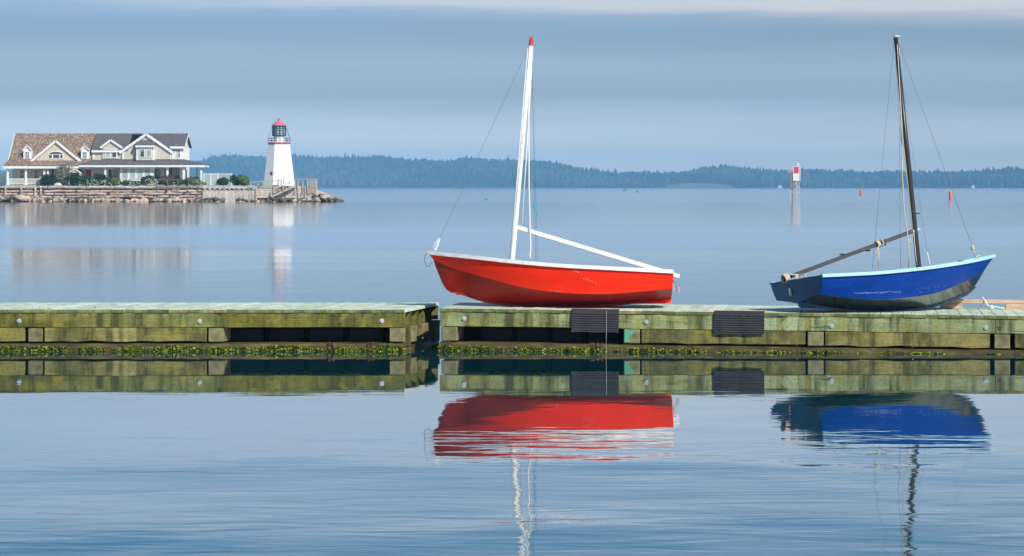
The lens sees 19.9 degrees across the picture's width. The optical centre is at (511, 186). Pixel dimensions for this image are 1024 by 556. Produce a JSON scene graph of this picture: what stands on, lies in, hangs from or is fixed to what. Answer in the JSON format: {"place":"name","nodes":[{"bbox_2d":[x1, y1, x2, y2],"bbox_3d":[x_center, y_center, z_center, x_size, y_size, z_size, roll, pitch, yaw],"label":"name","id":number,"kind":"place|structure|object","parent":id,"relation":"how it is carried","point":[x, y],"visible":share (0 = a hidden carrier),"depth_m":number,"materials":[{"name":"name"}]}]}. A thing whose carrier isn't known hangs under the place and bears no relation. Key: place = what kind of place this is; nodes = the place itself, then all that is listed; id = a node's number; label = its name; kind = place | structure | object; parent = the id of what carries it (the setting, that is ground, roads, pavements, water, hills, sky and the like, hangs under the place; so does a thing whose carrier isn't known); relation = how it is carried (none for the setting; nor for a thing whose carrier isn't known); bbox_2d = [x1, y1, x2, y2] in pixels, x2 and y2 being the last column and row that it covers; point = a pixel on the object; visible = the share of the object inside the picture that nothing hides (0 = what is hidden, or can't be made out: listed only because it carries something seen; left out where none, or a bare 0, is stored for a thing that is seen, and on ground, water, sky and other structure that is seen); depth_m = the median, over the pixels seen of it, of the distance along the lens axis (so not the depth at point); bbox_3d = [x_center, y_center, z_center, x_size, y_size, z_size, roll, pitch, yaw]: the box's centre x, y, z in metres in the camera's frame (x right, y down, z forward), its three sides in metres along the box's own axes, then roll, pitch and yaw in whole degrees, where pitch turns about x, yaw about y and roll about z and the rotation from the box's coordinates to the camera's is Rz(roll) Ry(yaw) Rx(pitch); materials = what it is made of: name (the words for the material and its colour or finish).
{"place":"outdoors","nodes":[
{"label":"outdoors","id":0,"kind":"place"},
{"bbox_2d":[0,188,1023,555],"bbox_3d":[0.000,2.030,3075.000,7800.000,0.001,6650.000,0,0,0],"label":"water","id":1,"kind":"structure","parent":0,"point":[428,450],"depth_m":26.83,"materials":[{"name":"blue liquid"}]},
{"bbox_2d":[14,195,25,201],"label":"boulder","id":2,"kind":"object","parent":1,"relation":"on","point":[20,198],"visible":0.99,"depth_m":385.21,"materials":[{"name":"beige stone"}]},
{"bbox_2d":[194,197,201,201],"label":"boulder","id":3,"kind":"object","parent":1,"relation":"in","point":[198,199],"visible":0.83,"depth_m":385.14,"materials":[{"name":"grey stone"}]},
{"bbox_2d":[0,302,439,351],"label":"floating dock","id":4,"kind":"object","parent":1,"relation":"on","point":[225,327],"visible":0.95,"depth_m":36.01,"materials":[{"name":"green wood"}]},
{"bbox_2d":[326,342,335,351],"bbox_3d":[-2.225,1.980,35.925,0.135,0.148,0.077,0,0,0],"label":"seaweed clump","id":5,"kind":"object","parent":4,"relation":"attached to","point":[333,345],"visible":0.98,"depth_m":35.92,"materials":[{"name":"plant"}]},
{"bbox_2d":[367,342,373,350],"bbox_3d":[-1.750,1.967,35.926,0.120,0.122,0.068,0,0,-23],"label":"seaweed clump","id":6,"kind":"object","parent":4,"relation":"attached to","point":[369,346],"visible":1,"depth_m":35.91,"materials":[{"name":"plant"}]},
{"bbox_2d":[437,301,1023,354],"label":"floating dock","id":7,"kind":"object","parent":1,"relation":"on","point":[482,326],"visible":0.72,"depth_m":35.80,"materials":[{"name":"green wood"}]},
{"bbox_2d":[424,36,679,306],"bbox_3d":[0.614,-0.164,37.081,3.257,3.475,1.305,5,-8,3],"label":"sailing dinghy","id":8,"kind":"object","parent":7,"relation":"on","point":[511,281],"visible":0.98,"depth_m":36.60,"materials":[{"name":"red paint"}]},
{"bbox_2d":[571,309,619,332],"bbox_3d":[1.034,1.651,35.993,0.590,0.288,0.201,0,0,7],"label":"rubber mat","id":9,"kind":"object","parent":7,"relation":"on","point":[589,320],"visible":1,"depth_m":35.90,"materials":[{"name":"grey rubber"}]},
{"bbox_2d":[589,342,602,349],"bbox_3d":[1.037,1.989,35.877,0.177,0.156,0.078,0,0,0],"label":"seaweed clump","id":10,"kind":"object","parent":7,"relation":"attached to","point":[597,345],"visible":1,"depth_m":35.87,"materials":[{"name":"plant"}]},
{"bbox_2d":[714,310,764,334],"bbox_3d":[2.788,1.665,35.787,0.624,0.288,0.202,0,0,7],"label":"rubber mat","id":11,"kind":"object","parent":7,"relation":"on","point":[740,322],"visible":1,"depth_m":35.70,"materials":[{"name":"grey rubber"}]},
{"bbox_2d":[769,35,995,311],"bbox_3d":[4.669,-0.161,36.637,3.140,3.489,1.379,-5,-4,-29],"label":"sailing dinghy","id":12,"kind":"object","parent":7,"relation":"on","point":[918,287],"visible":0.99,"depth_m":36.09,"materials":[{"name":"blue paint"}]},
{"bbox_2d":[940,299,1023,309],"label":"mooring rail","id":13,"kind":"object","parent":7,"relation":"on","point":[1009,304],"visible":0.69,"depth_m":37.17,"materials":[{"name":"brown wood"}]},
{"bbox_2d":[980,297,1004,309],"bbox_3d":[6.097,1.483,37.145,0.355,0.160,0.106,0,0,39],"label":"mooring rope","id":14,"kind":"object","parent":13,"relation":"attached to","point":[991,307],"visible":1,"depth_m":37.10,"materials":[{"name":"white fabric"}]},
{"bbox_2d":[787,163,800,199],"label":"range beacon","id":15,"kind":"object","parent":1,"relation":"in","point":[795,174],"visible":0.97,"depth_m":433.30,"materials":[{"name":"white metal"}]},
{"bbox_2d":[0,0,1023,173],"label":"sky","id":16,"kind":"structure","parent":0,"point":[620,85],"materials":[{"name":"blue"}]},
{"bbox_2d":[206,167,1023,187],"bbox_3d":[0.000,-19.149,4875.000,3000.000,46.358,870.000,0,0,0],"label":"hills","id":17,"kind":"structure","parent":0,"point":[456,186],"depth_m":4463.15,"materials":[{"name":"green plant"}]},
{"bbox_2d":[0,153,1023,186],"bbox_3d":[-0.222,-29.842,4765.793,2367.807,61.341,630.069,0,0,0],"label":"forest","id":18,"kind":"object","parent":17,"relation":"on","point":[345,169],"visible":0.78,"depth_m":4583.96,"materials":[{"name":"plant"}]},
{"bbox_2d":[663,183,733,187],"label":"beach","id":19,"kind":"structure","parent":0,"point":[693,185],"depth_m":4463.37,"materials":[{"name":"beige sand"}]},
{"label":"island ground","id":20,"kind":"structure","parent":0,"visible":0},
{"bbox_2d":[0,173,4,185],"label":"fence","id":21,"kind":"object","parent":20,"relation":"on","point":[2,180],"visible":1,"depth_m":394.48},
{"bbox_2d":[40,174,50,185],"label":"shrub","id":22,"kind":"object","parent":20,"relation":"on","point":[45,180],"visible":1,"depth_m":389.94,"materials":[{"name":"green plant"}]},
{"bbox_2d":[3,132,95,185],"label":"cottage","id":23,"kind":"structure","parent":20,"relation":"on","point":[33,158],"depth_m":393.95,"materials":[{"name":"beige"}]},
{"bbox_2d":[19,170,23,178],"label":"window","id":24,"kind":"structure","parent":23,"relation":"in","point":[21,172],"depth_m":393.97,"materials":[{"name":"grey glass"}]},
{"bbox_2d":[33,170,37,178],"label":"window","id":25,"kind":"structure","parent":23,"relation":"in","point":[35,172],"depth_m":393.97,"materials":[{"name":"grey glass"}]},
{"bbox_2d":[50,169,57,183],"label":"window","id":26,"kind":"structure","parent":23,"relation":"in","point":[52,171],"depth_m":393.97,"materials":[{"name":"grey glass"}]},
{"bbox_2d":[48,151,63,158],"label":"window","id":27,"kind":"structure","parent":23,"relation":"in","point":[51,153],"depth_m":393.11,"materials":[{"name":"white glass"}]},
{"bbox_2d":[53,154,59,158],"bbox_3d":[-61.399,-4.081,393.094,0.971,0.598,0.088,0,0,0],"label":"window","id":28,"kind":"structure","parent":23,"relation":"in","point":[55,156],"depth_m":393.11,"materials":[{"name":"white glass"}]},
{"bbox_2d":[85,169,91,176],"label":"door","id":29,"kind":"structure","parent":23,"relation":"in","point":[88,172],"depth_m":393.97,"materials":[{"name":"wood"}]},
{"bbox_2d":[50,176,60,185],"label":"shrub","id":30,"kind":"object","parent":20,"relation":"on","point":[53,180],"visible":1,"depth_m":389.61,"materials":[{"name":"green plant"}]},
{"bbox_2d":[54,161,73,185],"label":"tree","id":31,"kind":"object","parent":20,"relation":"on","point":[62,175],"visible":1,"depth_m":389.86,"materials":[{"name":"green plant"}]},
{"bbox_2d":[67,173,80,185],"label":"shrub","id":32,"kind":"object","parent":20,"relation":"on","point":[72,178],"visible":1,"depth_m":389.44,"materials":[{"name":"green plant"}]},
{"bbox_2d":[77,175,92,185],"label":"shrub","id":33,"kind":"object","parent":20,"relation":"on","point":[83,180],"visible":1,"depth_m":389.13,"materials":[{"name":"green plant"}]},
{"bbox_2d":[86,179,99,185],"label":"shrub","id":34,"kind":"object","parent":20,"relation":"on","point":[92,182],"visible":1,"depth_m":388.65,"materials":[{"name":"green plant"}]},
{"bbox_2d":[92,173,106,185],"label":"shrub","id":35,"kind":"object","parent":20,"relation":"on","point":[101,177],"visible":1,"depth_m":389.38,"materials":[{"name":"green plant"}]},
{"bbox_2d":[0,185,202,201],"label":"crib wall","id":36,"kind":"structure","parent":20,"relation":"on","point":[65,193],"depth_m":386.83,"materials":[{"name":"wood"}]},
{"bbox_2d":[157,179,200,190],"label":"pipe railing","id":37,"kind":"object","parent":36,"relation":"on","point":[167,186],"visible":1,"depth_m":386.62,"materials":[{"name":"grey metal"}]},
{"bbox_2d":[99,179,113,185],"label":"shrub","id":38,"kind":"object","parent":20,"relation":"on","point":[105,182],"visible":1,"depth_m":388.57,"materials":[{"name":"green plant"}]},
{"bbox_2d":[112,177,120,185],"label":"shrub","id":39,"kind":"object","parent":20,"relation":"on","point":[116,180],"visible":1,"depth_m":389.44,"materials":[{"name":"green plant"}]},
{"bbox_2d":[119,180,132,185],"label":"shrub","id":40,"kind":"object","parent":20,"relation":"on","point":[124,182],"visible":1,"depth_m":388.42,"materials":[{"name":"green plant"}]},
{"bbox_2d":[129,181,143,185],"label":"shrub","id":41,"kind":"object","parent":20,"relation":"on","point":[136,183],"visible":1,"depth_m":388.40,"materials":[{"name":"green plant"}]},
{"bbox_2d":[79,133,208,185],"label":"house","id":42,"kind":"structure","parent":20,"relation":"on","point":[131,156],"depth_m":393.75,"materials":[{"name":"grey wood"}]},
{"bbox_2d":[105,149,110,157],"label":"window","id":43,"kind":"structure","parent":42,"relation":"in","point":[107,154],"depth_m":393.78,"materials":[{"name":"white glass"}]},
{"bbox_2d":[107,169,117,184],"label":"sliding door","id":44,"kind":"structure","parent":42,"relation":"in","point":[111,173],"depth_m":393.97,"materials":[{"name":"grey glass"}]},
{"bbox_2d":[111,149,116,157],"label":"window","id":45,"kind":"structure","parent":42,"relation":"in","point":[113,154],"depth_m":393.78,"materials":[{"name":"white glass"}]},
{"bbox_2d":[122,168,127,177],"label":"window","id":46,"kind":"structure","parent":42,"relation":"in","point":[125,170],"depth_m":392.05,"materials":[{"name":"white glass"}]},
{"bbox_2d":[129,168,135,178],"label":"window","id":47,"kind":"structure","parent":42,"relation":"in","point":[132,171],"depth_m":392.05,"materials":[{"name":"white glass"}]},
{"bbox_2d":[137,168,142,178],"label":"window","id":48,"kind":"structure","parent":42,"relation":"in","point":[139,170],"depth_m":392.05,"materials":[{"name":"white glass"}]},
{"bbox_2d":[140,149,144,157],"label":"window","id":49,"kind":"structure","parent":42,"relation":"in","point":[142,151],"depth_m":392.91,"materials":[{"name":"white glass"}]},
{"bbox_2d":[144,168,150,176],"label":"window","id":50,"kind":"structure","parent":42,"relation":"in","point":[147,171],"depth_m":392.05,"materials":[{"name":"white glass"}]},
{"bbox_2d":[146,149,151,157],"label":"window","id":51,"kind":"structure","parent":42,"relation":"in","point":[148,153],"depth_m":392.91,"materials":[{"name":"white glass"}]},
{"bbox_2d":[155,169,159,184],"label":"porch door","id":52,"kind":"structure","parent":42,"relation":"in","point":[157,171],"depth_m":393.97,"materials":[{"name":"grey glass"}]},
{"bbox_2d":[176,149,179,157],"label":"window","id":53,"kind":"structure","parent":42,"relation":"in","point":[177,150],"depth_m":394.45,"materials":[{"name":"clear glass"}]},
{"bbox_2d":[140,175,154,185],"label":"shrub","id":54,"kind":"object","parent":20,"relation":"on","point":[145,178],"visible":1,"depth_m":389.39,"materials":[{"name":"green plant"}]},
{"bbox_2d":[143,177,156,185],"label":"shrub","id":55,"kind":"object","parent":20,"relation":"on","point":[150,181],"visible":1,"depth_m":388.29,"materials":[{"name":"green plant"}]},
{"bbox_2d":[158,175,174,185],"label":"shrub","id":56,"kind":"object","parent":20,"relation":"on","point":[163,182],"visible":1,"depth_m":389.09,"materials":[{"name":"purple plant"}]},
{"bbox_2d":[173,178,185,185],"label":"shrub","id":57,"kind":"object","parent":20,"relation":"on","point":[178,182],"visible":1,"depth_m":388.89,"materials":[{"name":"green plant"}]},
{"bbox_2d":[187,176,198,183],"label":"shrub","id":58,"kind":"object","parent":20,"relation":"on","point":[192,178],"visible":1,"depth_m":389.27,"materials":[{"name":"green plant"}]},
{"bbox_2d":[189,180,205,185],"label":"shrub","id":59,"kind":"object","parent":20,"relation":"on","point":[194,182],"visible":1,"depth_m":388.39,"materials":[{"name":"green plant"}]},
{"bbox_2d":[203,173,231,185],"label":"panel fence","id":60,"kind":"object","parent":20,"relation":"on","point":[210,179],"visible":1,"depth_m":389.39,"materials":[{"name":"white wood"}]},
{"bbox_2d":[217,177,228,185],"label":"shrub","id":61,"kind":"object","parent":20,"relation":"on","point":[222,181],"visible":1,"depth_m":388.85,"materials":[{"name":"green plant"}]},
{"bbox_2d":[202,186,255,201],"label":"plank seawall","id":62,"kind":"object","parent":20,"relation":"on","point":[230,193],"visible":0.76,"depth_m":386.97,"materials":[{"name":"grey wood"}]},
{"bbox_2d":[230,175,239,185],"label":"shrub","id":63,"kind":"object","parent":20,"relation":"on","point":[234,179],"visible":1,"depth_m":389.22,"materials":[{"name":"green plant"}]},
{"bbox_2d":[237,174,249,185],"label":"shrub","id":64,"kind":"object","parent":20,"relation":"on","point":[244,180],"visible":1,"depth_m":388.91,"materials":[{"name":"green plant"}]},
{"bbox_2d":[264,118,293,185],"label":"lighthouse","id":65,"kind":"object","parent":20,"relation":"on","point":[278,163],"visible":1,"depth_m":389.64,"materials":[{"name":"white paint"}]},
{"bbox_2d":[256,186,312,201],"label":"timber crib","id":66,"kind":"object","parent":20,"relation":"on","point":[263,192],"visible":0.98,"depth_m":386.95,"materials":[{"name":"grey wood"}]},
{"bbox_2d":[250,179,281,185],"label":"wooden railing","id":67,"kind":"object","parent":66,"relation":"on","point":[268,180],"visible":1,"depth_m":388.06,"materials":[{"name":"grey wood"}]},
{"bbox_2d":[294,179,316,193],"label":"wooden railing","id":68,"kind":"object","parent":66,"relation":"on","point":[314,185],"visible":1,"depth_m":386.76,"materials":[{"name":"grey wood"}]},
{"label":"boulder","id":69,"kind":"object","parent":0,"visible":0},
{"bbox_2d":[271,180,295,196],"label":"stairs","id":70,"kind":"structure","parent":69,"relation":"on","point":[289,188],"depth_m":385.96,"materials":[{"name":"grey wood"}]}
]}

